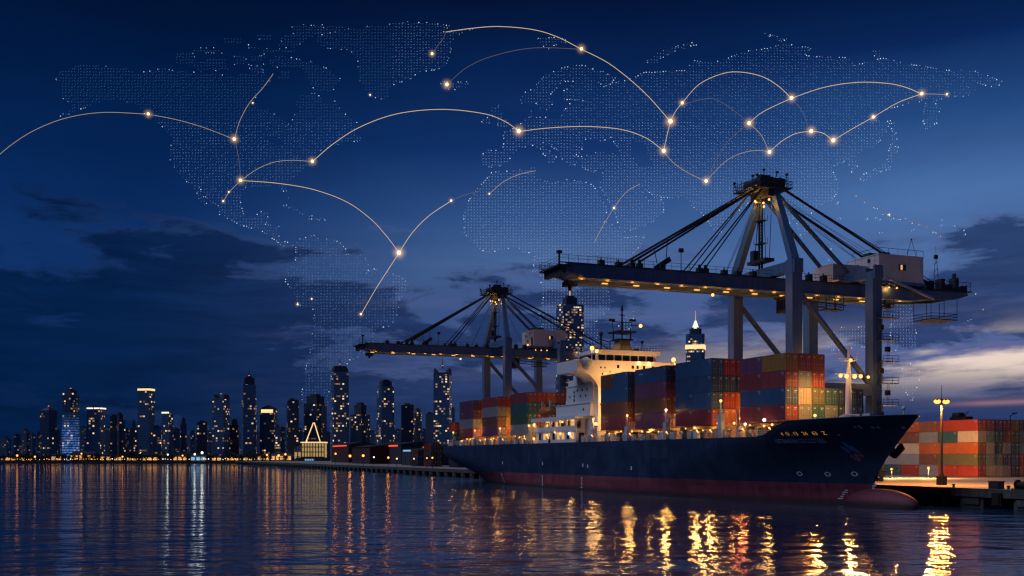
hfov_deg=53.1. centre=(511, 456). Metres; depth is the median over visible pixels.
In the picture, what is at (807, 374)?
door
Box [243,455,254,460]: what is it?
waterfront house
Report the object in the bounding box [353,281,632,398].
gantry crane
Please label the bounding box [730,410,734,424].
door
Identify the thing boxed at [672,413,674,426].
door
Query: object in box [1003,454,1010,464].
shipping container
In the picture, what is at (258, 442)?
building
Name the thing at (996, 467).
door
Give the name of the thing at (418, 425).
tower block
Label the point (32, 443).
building
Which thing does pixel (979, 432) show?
door
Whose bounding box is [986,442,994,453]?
shipping container
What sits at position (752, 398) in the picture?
shipping container
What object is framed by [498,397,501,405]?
door
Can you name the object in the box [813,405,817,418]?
door
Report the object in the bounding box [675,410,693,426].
shipping container
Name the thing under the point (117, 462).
promenade wall
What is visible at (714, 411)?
door
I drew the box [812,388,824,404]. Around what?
shipping container
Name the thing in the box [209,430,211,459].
building
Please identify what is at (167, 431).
tower block
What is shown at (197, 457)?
waterfront house
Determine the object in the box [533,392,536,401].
door
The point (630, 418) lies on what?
door
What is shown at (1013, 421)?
door
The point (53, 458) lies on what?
waterfront house
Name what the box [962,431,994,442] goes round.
shipping container
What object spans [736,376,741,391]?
shipping container
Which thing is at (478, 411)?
door
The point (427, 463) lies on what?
shipping container
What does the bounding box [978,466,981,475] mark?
door
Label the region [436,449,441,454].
shipping container
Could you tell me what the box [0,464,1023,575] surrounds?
water
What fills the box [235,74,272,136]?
light arc
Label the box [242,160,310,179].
light arc
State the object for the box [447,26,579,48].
light arc
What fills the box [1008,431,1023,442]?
shipping container
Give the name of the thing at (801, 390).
door
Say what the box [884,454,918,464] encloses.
shipping container
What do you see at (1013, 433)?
door
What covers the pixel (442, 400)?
tower block
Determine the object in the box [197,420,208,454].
tower block
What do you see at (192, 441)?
building
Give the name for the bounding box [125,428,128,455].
building
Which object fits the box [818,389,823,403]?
door
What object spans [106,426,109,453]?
building
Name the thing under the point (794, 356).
door
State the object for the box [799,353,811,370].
shipping container
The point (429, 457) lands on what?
shipping container
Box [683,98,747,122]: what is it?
light arc
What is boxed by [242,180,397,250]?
light arc
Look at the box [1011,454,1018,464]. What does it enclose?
shipping container
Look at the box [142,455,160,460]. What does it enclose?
waterfront house
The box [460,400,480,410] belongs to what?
shipping container
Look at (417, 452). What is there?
shipping container
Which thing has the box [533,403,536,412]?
door
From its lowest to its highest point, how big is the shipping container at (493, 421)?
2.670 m
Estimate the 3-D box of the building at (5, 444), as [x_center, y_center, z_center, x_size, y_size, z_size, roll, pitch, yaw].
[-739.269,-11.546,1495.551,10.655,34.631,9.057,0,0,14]
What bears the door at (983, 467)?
in the shipping container at (972, 470)
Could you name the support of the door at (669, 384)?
in the shipping container at (655, 389)
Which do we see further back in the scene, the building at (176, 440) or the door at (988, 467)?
the building at (176, 440)
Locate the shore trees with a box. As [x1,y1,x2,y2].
[0,450,299,460]
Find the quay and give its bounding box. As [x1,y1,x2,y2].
[244,461,1023,491]
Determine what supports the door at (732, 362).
in the shipping container at (729, 366)
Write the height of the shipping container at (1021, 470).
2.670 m
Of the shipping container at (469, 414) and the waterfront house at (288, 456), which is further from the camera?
the waterfront house at (288, 456)
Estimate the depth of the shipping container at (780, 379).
159.87 m
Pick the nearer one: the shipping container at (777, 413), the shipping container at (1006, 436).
the shipping container at (777, 413)
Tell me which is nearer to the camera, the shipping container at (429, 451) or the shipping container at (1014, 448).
the shipping container at (1014, 448)
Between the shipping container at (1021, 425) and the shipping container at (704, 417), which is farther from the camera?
the shipping container at (1021, 425)
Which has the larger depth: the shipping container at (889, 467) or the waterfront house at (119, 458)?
the waterfront house at (119, 458)
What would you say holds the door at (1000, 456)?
in the shipping container at (998, 459)
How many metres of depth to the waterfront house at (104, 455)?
1018.00 m
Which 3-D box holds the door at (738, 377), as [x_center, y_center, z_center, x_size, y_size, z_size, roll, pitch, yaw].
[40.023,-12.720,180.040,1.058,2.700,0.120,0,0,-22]
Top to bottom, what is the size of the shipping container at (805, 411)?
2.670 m
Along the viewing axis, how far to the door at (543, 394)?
256.96 m
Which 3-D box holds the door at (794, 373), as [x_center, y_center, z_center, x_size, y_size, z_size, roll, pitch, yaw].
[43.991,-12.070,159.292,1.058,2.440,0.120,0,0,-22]
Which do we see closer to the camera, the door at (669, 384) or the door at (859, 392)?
the door at (859, 392)
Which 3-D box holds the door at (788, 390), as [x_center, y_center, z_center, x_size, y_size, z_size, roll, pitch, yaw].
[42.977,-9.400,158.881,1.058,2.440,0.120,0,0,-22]
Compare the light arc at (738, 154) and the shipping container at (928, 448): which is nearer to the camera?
the shipping container at (928, 448)
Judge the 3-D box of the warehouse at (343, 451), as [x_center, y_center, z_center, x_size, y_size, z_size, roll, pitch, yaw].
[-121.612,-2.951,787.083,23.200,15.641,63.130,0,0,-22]
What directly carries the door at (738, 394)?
in the shipping container at (737, 400)
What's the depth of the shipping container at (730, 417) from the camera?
179.37 m
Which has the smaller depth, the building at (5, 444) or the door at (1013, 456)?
the door at (1013, 456)
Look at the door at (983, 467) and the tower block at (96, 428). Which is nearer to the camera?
the door at (983, 467)
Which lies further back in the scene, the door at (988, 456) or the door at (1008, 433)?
the door at (1008, 433)
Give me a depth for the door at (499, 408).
275.64 m
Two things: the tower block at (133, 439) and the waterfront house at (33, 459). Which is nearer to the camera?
the waterfront house at (33, 459)
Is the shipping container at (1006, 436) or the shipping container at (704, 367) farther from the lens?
the shipping container at (1006, 436)
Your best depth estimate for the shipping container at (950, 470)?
244.03 m
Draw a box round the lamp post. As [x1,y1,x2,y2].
[934,385,949,484]
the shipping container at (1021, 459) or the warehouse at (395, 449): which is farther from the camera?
the warehouse at (395, 449)
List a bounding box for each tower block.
[40,404,56,460]
[62,382,78,460]
[86,406,105,454]
[110,414,118,454]
[116,412,125,453]
[129,420,137,454]
[137,387,154,460]
[153,425,161,460]
[161,411,172,460]
[180,416,186,452]
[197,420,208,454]
[212,393,229,454]
[230,419,239,454]
[241,374,256,460]
[260,405,277,453]
[275,424,280,451]
[287,398,298,453]
[303,394,326,441]
[331,362,348,444]
[350,402,370,442]
[377,378,394,443]
[401,403,415,441]
[416,408,421,441]
[426,412,432,442]
[433,358,451,443]
[452,407,454,422]
[555,292,583,392]
[685,311,705,361]
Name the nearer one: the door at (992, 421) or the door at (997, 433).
the door at (992, 421)
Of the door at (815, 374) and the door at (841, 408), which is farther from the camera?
the door at (841, 408)
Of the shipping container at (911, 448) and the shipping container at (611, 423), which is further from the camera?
the shipping container at (911, 448)
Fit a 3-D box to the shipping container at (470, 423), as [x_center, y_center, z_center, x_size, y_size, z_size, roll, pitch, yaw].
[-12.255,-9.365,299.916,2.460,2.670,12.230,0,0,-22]
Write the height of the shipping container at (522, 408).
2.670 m
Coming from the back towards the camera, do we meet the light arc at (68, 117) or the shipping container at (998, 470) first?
the light arc at (68, 117)
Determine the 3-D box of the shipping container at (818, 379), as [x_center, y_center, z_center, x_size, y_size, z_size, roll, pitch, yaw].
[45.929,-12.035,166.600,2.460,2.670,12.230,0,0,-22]
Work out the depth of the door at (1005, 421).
239.13 m
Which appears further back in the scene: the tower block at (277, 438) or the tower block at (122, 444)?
the tower block at (122, 444)
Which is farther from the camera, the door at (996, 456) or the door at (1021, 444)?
the door at (1021, 444)
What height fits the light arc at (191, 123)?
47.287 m
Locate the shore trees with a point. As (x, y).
(132, 455)
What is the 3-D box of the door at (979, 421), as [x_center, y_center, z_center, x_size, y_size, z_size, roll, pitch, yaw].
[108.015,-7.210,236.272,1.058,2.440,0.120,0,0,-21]
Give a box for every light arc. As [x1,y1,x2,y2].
[0,112,139,153]
[150,114,232,138]
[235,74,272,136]
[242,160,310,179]
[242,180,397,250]
[314,109,516,159]
[361,255,397,313]
[400,201,450,250]
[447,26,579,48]
[448,47,570,83]
[524,126,661,149]
[583,50,668,119]
[672,72,789,117]
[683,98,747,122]
[707,150,766,179]
[773,131,831,148]
[793,82,918,97]
[836,94,919,138]
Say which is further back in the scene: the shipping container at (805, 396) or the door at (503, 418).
the door at (503, 418)
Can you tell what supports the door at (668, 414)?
in the shipping container at (650, 421)
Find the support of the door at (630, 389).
in the shipping container at (624, 393)
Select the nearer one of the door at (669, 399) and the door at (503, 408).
the door at (669, 399)
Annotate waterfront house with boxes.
[5,454,20,460]
[20,455,34,460]
[51,453,65,460]
[69,452,98,460]
[100,454,113,460]
[115,454,125,460]
[126,456,139,460]
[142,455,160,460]
[173,454,189,460]
[190,454,208,460]
[212,455,224,460]
[226,455,241,460]
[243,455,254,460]
[257,454,270,460]
[271,452,293,460]
[294,446,300,460]
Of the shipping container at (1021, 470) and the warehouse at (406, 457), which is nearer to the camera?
the shipping container at (1021, 470)
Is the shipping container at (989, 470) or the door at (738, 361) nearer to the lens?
the door at (738, 361)
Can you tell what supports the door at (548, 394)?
in the shipping container at (551, 396)
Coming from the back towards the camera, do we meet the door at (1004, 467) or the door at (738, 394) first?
the door at (1004, 467)
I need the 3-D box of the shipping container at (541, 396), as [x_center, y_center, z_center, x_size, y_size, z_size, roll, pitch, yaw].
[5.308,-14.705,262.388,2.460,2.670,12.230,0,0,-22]
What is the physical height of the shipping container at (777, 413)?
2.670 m
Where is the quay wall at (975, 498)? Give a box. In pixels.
[235,461,1023,509]
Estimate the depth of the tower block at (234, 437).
1105.03 m
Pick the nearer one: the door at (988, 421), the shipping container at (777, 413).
the shipping container at (777, 413)
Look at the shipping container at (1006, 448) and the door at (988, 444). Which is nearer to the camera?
the door at (988, 444)
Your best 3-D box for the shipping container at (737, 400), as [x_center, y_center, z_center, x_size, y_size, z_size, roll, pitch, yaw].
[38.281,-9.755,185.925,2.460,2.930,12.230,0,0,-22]
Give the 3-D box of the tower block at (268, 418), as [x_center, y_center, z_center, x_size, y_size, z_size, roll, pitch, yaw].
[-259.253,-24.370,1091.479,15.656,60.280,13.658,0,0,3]
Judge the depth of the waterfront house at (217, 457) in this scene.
1019.00 m
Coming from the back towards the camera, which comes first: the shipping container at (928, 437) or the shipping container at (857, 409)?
the shipping container at (928, 437)
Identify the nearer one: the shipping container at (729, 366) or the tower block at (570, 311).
the shipping container at (729, 366)
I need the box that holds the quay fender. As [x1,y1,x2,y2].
[992,493,1002,506]
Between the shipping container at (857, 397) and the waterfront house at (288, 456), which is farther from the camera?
the waterfront house at (288, 456)
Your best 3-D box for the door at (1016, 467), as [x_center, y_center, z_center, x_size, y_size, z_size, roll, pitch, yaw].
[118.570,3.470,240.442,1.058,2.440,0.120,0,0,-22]
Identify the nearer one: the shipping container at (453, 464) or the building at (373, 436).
the shipping container at (453, 464)
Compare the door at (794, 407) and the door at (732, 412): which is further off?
the door at (732, 412)
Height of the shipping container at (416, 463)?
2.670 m
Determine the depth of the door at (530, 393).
255.61 m
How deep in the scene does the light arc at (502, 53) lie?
1895.74 m
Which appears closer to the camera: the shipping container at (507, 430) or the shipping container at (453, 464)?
the shipping container at (507, 430)
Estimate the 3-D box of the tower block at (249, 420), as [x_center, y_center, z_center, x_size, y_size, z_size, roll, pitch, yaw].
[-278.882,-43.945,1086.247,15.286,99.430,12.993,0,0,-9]
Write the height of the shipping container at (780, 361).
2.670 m
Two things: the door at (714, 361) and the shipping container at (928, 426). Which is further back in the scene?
the shipping container at (928, 426)
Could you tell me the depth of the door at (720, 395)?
178.62 m
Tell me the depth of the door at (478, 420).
294.50 m
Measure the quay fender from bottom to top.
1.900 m
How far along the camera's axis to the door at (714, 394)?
178.18 m
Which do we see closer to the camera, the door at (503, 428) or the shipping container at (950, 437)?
the shipping container at (950, 437)
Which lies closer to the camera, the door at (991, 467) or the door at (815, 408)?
the door at (815, 408)
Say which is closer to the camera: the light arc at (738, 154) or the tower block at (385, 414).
the tower block at (385, 414)
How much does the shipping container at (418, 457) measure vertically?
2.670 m
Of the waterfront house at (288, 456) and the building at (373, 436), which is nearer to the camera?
the waterfront house at (288, 456)
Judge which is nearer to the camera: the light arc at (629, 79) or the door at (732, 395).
the door at (732, 395)
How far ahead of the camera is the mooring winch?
144.50 m
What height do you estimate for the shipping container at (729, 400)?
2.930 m
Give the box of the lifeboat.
[539,400,553,417]
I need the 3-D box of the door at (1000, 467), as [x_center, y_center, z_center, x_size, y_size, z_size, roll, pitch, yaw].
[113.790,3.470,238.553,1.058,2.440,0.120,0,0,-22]
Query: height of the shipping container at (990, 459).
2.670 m
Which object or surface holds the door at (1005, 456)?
in the shipping container at (1006, 459)
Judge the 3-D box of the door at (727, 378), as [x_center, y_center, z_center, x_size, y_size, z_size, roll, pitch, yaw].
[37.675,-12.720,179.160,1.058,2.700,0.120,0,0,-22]
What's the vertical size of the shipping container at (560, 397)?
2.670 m
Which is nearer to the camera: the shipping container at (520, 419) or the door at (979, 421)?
the door at (979, 421)
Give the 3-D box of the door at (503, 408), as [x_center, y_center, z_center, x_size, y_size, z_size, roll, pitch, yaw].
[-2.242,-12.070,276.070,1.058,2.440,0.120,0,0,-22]
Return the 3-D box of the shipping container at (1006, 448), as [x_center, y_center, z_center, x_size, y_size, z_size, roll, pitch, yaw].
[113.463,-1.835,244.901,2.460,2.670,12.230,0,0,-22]
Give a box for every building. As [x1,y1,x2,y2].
[0,436,10,459]
[14,434,20,454]
[21,428,29,455]
[29,432,35,455]
[37,431,39,459]
[57,430,60,452]
[79,426,86,451]
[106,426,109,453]
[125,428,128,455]
[173,427,179,454]
[187,434,196,454]
[190,430,195,454]
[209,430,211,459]
[257,431,259,453]
[281,426,285,451]
[299,428,302,445]
[327,431,329,456]
[370,430,375,443]
[395,429,400,441]
[422,428,425,441]
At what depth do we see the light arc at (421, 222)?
1895.63 m
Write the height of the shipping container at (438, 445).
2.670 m
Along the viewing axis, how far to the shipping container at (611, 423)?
211.32 m
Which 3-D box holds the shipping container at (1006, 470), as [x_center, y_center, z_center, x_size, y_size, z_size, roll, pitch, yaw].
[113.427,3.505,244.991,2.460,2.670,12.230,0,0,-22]
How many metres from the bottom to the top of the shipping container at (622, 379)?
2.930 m
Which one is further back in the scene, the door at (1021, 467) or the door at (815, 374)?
the door at (1021, 467)
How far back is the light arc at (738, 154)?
1895.67 m
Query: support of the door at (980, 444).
in the shipping container at (967, 448)
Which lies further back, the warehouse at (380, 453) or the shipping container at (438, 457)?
the warehouse at (380, 453)
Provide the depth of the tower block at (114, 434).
1120.18 m
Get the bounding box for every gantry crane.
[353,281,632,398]
[539,168,971,480]
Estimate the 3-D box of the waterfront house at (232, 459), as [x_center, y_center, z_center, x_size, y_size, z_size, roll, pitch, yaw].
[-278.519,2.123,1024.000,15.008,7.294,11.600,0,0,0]
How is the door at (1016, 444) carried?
in the shipping container at (1014, 448)
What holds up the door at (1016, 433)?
in the shipping container at (1014, 436)
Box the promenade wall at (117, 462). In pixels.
[0,461,237,463]
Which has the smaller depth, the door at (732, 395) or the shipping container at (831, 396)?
the shipping container at (831, 396)
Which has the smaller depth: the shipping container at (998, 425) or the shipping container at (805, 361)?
the shipping container at (805, 361)
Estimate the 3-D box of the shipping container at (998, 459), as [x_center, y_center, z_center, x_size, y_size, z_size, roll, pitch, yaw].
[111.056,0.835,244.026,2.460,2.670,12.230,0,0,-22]
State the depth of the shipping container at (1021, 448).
241.07 m
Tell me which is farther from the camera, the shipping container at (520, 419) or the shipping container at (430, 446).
the shipping container at (430, 446)
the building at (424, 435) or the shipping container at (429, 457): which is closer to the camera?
the shipping container at (429, 457)
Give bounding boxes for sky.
[0,0,1023,456]
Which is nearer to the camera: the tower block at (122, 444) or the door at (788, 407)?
the door at (788, 407)
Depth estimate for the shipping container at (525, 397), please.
258.39 m
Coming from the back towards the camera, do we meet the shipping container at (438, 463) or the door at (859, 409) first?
the shipping container at (438, 463)
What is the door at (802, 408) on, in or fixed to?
in the shipping container at (805, 411)
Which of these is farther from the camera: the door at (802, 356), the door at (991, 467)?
the door at (991, 467)
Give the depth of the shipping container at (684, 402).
186.69 m
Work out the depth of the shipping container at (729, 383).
179.33 m
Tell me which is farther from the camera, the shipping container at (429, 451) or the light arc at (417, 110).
the light arc at (417, 110)
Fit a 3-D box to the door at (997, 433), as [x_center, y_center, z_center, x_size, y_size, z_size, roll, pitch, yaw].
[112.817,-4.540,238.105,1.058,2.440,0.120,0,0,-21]
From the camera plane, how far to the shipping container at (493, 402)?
278.47 m
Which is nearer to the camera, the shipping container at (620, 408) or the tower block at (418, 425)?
the shipping container at (620, 408)
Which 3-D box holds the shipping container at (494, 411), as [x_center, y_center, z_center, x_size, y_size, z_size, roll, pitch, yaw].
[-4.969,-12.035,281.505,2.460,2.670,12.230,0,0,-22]
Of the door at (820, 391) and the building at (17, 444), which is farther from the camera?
the building at (17, 444)
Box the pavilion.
[298,423,329,460]
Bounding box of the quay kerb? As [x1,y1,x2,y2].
[245,461,1023,491]
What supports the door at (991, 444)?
in the shipping container at (990, 447)
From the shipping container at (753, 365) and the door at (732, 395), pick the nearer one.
the shipping container at (753, 365)
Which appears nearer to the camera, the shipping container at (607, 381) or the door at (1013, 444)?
the shipping container at (607, 381)
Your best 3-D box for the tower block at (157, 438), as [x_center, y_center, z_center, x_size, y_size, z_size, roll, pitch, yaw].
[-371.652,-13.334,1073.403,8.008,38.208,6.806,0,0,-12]
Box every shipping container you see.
[411,449,422,454]
[411,455,422,460]
[411,461,422,465]
[424,443,435,448]
[424,449,435,454]
[424,455,435,460]
[424,461,435,466]
[436,443,441,448]
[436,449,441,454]
[436,455,441,460]
[436,461,441,466]
[449,422,459,431]
[449,431,462,439]
[449,461,462,466]
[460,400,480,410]
[460,410,480,419]
[460,419,480,428]
[460,428,480,437]
[482,396,505,407]
[482,406,505,417]
[482,416,505,426]
[482,426,505,436]
[496,426,514,436]
[504,397,509,406]
[506,407,509,416]
[506,416,509,425]
[510,392,536,404]
[510,402,536,414]
[510,413,536,424]
[510,424,535,435]
[537,392,546,402]
[537,403,546,412]
[537,413,546,423]
[547,392,555,402]
[547,403,555,413]
[556,392,564,402]
[601,374,613,389]
[601,386,636,402]
[601,401,634,416]
[601,415,634,430]
[614,371,634,387]
[635,365,674,384]
[635,381,674,399]
[635,396,674,413]
[635,412,674,428]
[675,358,723,379]
[675,375,723,394]
[675,394,692,410]
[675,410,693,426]
[693,392,723,409]
[693,408,719,425]
[694,410,735,426]
[724,358,735,375]
[724,375,735,391]
[724,392,735,408]
[736,359,739,375]
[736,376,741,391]
[736,392,742,408]
[740,356,761,375]
[740,373,761,391]
[740,389,761,407]
[740,406,773,423]
[754,405,811,423]
[762,353,798,372]
[762,370,798,388]
[762,387,798,405]
[762,404,798,422]
[795,387,811,404]
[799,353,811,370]
[799,370,811,387]
[810,354,824,370]
[812,371,824,387]
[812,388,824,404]
[812,405,824,418]
[825,388,837,404]
[825,405,837,417]
[838,389,845,405]
[838,405,844,416]
[851,389,862,405]
[852,406,863,413]
[883,464,900,474]
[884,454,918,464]
[895,443,918,453]
[901,433,918,443]
[901,465,918,475]
[906,422,918,432]
[919,421,937,431]
[919,432,937,442]
[919,443,937,453]
[919,454,937,464]
[919,465,937,475]
[938,419,985,431]
[938,431,964,442]
[938,442,985,453]
[938,454,985,465]
[938,465,964,476]
[958,431,985,442]
[958,465,985,476]
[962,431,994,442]
[986,419,994,430]
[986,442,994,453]
[986,454,994,464]
[986,465,993,476]
[994,465,1002,476]
[995,420,1002,430]
[995,431,1002,442]
[995,442,1001,453]
[995,454,1002,464]
[998,431,1018,442]
[1002,443,1010,453]
[1003,420,1010,430]
[1003,431,1010,442]
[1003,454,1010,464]
[1003,465,1010,476]
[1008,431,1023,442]
[1011,420,1018,430]
[1011,443,1018,453]
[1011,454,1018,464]
[1011,465,1018,476]
[1019,420,1023,430]
[1019,443,1023,453]
[1019,454,1023,464]
[1019,465,1023,476]
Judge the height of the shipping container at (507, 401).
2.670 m
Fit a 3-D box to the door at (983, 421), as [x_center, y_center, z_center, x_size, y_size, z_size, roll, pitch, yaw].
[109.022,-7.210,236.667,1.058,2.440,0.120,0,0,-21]
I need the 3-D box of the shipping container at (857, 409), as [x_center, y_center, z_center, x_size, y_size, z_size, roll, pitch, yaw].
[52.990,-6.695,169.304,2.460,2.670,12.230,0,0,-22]
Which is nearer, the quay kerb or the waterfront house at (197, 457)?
the quay kerb
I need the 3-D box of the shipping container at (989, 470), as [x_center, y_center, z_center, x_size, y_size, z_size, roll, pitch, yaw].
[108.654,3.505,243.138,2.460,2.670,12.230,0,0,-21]
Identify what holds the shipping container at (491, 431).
on the container ship
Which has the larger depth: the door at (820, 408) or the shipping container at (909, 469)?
the shipping container at (909, 469)
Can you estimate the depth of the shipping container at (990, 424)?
237.30 m
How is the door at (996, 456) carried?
in the shipping container at (998, 459)
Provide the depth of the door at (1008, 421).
239.48 m
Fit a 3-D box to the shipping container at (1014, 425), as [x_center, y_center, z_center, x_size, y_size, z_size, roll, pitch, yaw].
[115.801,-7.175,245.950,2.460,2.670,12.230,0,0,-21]
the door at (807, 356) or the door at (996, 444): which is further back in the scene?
the door at (996, 444)
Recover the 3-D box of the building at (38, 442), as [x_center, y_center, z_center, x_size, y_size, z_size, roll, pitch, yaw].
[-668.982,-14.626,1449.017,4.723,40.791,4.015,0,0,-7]
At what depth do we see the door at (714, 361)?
178.25 m
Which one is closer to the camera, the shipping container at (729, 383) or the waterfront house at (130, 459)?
the shipping container at (729, 383)
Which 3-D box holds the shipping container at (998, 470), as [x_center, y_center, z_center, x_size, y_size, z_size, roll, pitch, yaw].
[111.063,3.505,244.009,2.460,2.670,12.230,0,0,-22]
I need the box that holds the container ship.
[443,305,919,508]
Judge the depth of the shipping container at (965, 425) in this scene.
240.10 m
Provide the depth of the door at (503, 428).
276.11 m
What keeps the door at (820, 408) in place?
in the shipping container at (818, 411)
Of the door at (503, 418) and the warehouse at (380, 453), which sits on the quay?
the warehouse at (380, 453)
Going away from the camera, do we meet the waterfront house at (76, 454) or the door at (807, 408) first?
the door at (807, 408)
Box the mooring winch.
[1011,480,1023,489]
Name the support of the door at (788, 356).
in the shipping container at (780, 361)
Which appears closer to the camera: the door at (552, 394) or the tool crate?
the tool crate
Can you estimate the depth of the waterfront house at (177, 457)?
1018.00 m
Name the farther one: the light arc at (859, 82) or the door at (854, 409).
the light arc at (859, 82)
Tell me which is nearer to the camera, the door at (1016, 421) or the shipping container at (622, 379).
the shipping container at (622, 379)
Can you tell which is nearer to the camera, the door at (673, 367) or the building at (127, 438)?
the door at (673, 367)
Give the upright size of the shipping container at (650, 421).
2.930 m
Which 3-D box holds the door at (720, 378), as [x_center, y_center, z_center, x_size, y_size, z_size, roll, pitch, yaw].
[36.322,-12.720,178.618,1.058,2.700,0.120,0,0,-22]
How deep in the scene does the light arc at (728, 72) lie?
1895.62 m
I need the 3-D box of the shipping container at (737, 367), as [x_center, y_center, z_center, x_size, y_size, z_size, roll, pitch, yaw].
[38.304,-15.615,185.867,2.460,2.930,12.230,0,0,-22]
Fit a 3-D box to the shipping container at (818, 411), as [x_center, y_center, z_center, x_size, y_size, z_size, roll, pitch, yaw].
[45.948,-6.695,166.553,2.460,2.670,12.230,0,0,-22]
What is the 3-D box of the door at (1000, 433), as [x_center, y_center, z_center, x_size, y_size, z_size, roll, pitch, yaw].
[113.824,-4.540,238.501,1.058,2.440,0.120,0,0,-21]
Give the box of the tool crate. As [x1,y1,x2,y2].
[988,481,1004,488]
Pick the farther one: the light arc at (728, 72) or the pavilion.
the light arc at (728, 72)
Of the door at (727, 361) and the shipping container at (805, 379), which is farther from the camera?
the door at (727, 361)
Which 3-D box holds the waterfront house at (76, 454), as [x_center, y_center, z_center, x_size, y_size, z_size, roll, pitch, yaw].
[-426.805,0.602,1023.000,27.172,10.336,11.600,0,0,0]
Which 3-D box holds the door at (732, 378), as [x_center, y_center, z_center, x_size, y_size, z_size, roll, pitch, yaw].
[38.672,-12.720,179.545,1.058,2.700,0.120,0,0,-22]
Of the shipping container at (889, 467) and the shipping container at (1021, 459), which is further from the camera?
the shipping container at (889, 467)
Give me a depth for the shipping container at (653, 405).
196.56 m
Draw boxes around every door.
[477,401,480,408]
[477,410,480,417]
[477,419,480,427]
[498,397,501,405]
[498,407,501,415]
[498,417,501,425]
[502,397,505,405]
[502,407,505,415]
[502,417,505,425]
[502,427,505,435]
[529,392,532,401]
[529,403,532,411]
[529,424,532,433]
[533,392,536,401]
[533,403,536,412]
[538,393,541,401]
[542,393,545,401]
[547,393,550,401]
[551,393,554,401]
[560,393,563,402]
[628,372,632,384]
[628,387,632,399]
[628,401,632,413]
[628,416,632,428]
[667,366,671,379]
[667,381,671,395]
[667,397,671,410]
[667,412,671,426]
[672,366,674,379]
[672,381,674,395]
[672,397,674,410]
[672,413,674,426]
[712,359,717,373]
[712,375,717,390]
[712,392,717,406]
[712,409,717,423]
[718,359,722,373]
[718,375,722,390]
[718,392,722,407]
[725,359,729,373]
[725,376,729,390]
[725,393,729,407]
[725,410,729,424]
[730,359,734,374]
[730,376,734,390]
[730,393,734,407]
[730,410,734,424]
[737,360,739,374]
[737,376,739,390]
[737,393,741,407]
[786,353,791,368]
[786,370,791,385]
[786,388,791,402]
[786,405,791,419]
[792,354,797,368]
[792,371,797,385]
[792,388,797,402]
[792,405,797,419]
[799,388,804,403]
[800,354,804,368]
[800,371,804,386]
[800,405,804,418]
[805,354,810,369]
[805,371,810,386]
[805,389,810,403]
[805,405,810,418]
[813,354,817,369]
[813,371,817,386]
[813,388,817,403]
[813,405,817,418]
[818,355,823,369]
[818,372,823,386]
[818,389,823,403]
[818,406,823,417]
[826,389,830,403]
[826,406,830,417]
[831,389,836,403]
[831,406,836,416]
[839,389,843,404]
[839,406,844,415]
[852,390,856,404]
[852,407,856,413]
[857,390,861,404]
[857,406,862,413]
[978,420,981,429]
[978,431,981,441]
[978,454,981,464]
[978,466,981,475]
[979,443,981,452]
[982,420,984,429]
[982,431,984,441]
[982,443,985,452]
[982,454,984,464]
[982,466,984,475]
[987,420,990,429]
[987,431,989,441]
[987,443,989,452]
[987,455,990,464]
[987,466,989,475]
[990,431,993,441]
[990,443,993,452]
[990,466,992,475]
[991,420,993,429]
[991,455,993,464]
[995,420,997,429]
[995,443,997,452]
[995,455,998,464]
[995,466,998,475]
[996,431,998,441]
[998,420,1001,429]
[998,443,1001,452]
[999,431,1001,441]
[999,455,1001,464]
[999,466,1001,475]
[1003,431,1006,441]
[1003,466,1006,475]
[1004,420,1006,429]
[1004,443,1006,452]
[1004,455,1006,464]
[1007,420,1009,430]
[1007,431,1009,441]
[1007,443,1010,452]
[1007,455,1010,464]
[1007,466,1009,475]
[1012,420,1014,430]
[1012,432,1014,441]
[1012,443,1014,452]
[1012,455,1014,464]
[1012,466,1014,475]
[1015,420,1017,430]
[1015,432,1018,441]
[1015,443,1018,452]
[1015,455,1017,464]
[1015,466,1018,475]
[1020,432,1022,441]
[1020,443,1022,452]
[1020,466,1022,475]
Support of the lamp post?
on the quay
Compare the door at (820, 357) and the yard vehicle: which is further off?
the yard vehicle
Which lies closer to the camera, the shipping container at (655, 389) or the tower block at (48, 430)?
the shipping container at (655, 389)
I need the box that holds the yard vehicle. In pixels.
[950,411,972,419]
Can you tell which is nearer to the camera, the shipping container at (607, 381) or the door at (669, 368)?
the door at (669, 368)
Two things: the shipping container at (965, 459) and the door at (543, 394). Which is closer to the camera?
the shipping container at (965, 459)
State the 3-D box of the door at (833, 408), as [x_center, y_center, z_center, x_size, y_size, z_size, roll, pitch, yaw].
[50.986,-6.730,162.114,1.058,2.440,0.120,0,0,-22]
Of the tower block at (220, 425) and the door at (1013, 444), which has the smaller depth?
the door at (1013, 444)
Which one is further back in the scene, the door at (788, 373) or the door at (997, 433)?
the door at (997, 433)
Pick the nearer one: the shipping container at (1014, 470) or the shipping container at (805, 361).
the shipping container at (805, 361)
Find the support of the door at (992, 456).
in the shipping container at (990, 459)
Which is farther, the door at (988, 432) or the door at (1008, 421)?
the door at (1008, 421)
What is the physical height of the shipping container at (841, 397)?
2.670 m
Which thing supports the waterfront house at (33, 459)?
on the shore land
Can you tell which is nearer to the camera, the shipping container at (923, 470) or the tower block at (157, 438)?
the shipping container at (923, 470)
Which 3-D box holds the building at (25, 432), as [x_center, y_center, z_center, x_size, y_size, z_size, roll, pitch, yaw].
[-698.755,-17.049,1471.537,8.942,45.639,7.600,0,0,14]
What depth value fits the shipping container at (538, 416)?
256.42 m
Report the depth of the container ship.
185.11 m
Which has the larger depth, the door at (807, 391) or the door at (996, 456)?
the door at (996, 456)
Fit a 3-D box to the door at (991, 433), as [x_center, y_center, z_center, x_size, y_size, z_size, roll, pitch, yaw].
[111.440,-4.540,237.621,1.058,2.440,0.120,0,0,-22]
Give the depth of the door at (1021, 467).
240.95 m
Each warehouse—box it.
[331,442,377,462]
[352,444,389,463]
[378,441,427,463]
[402,448,448,465]

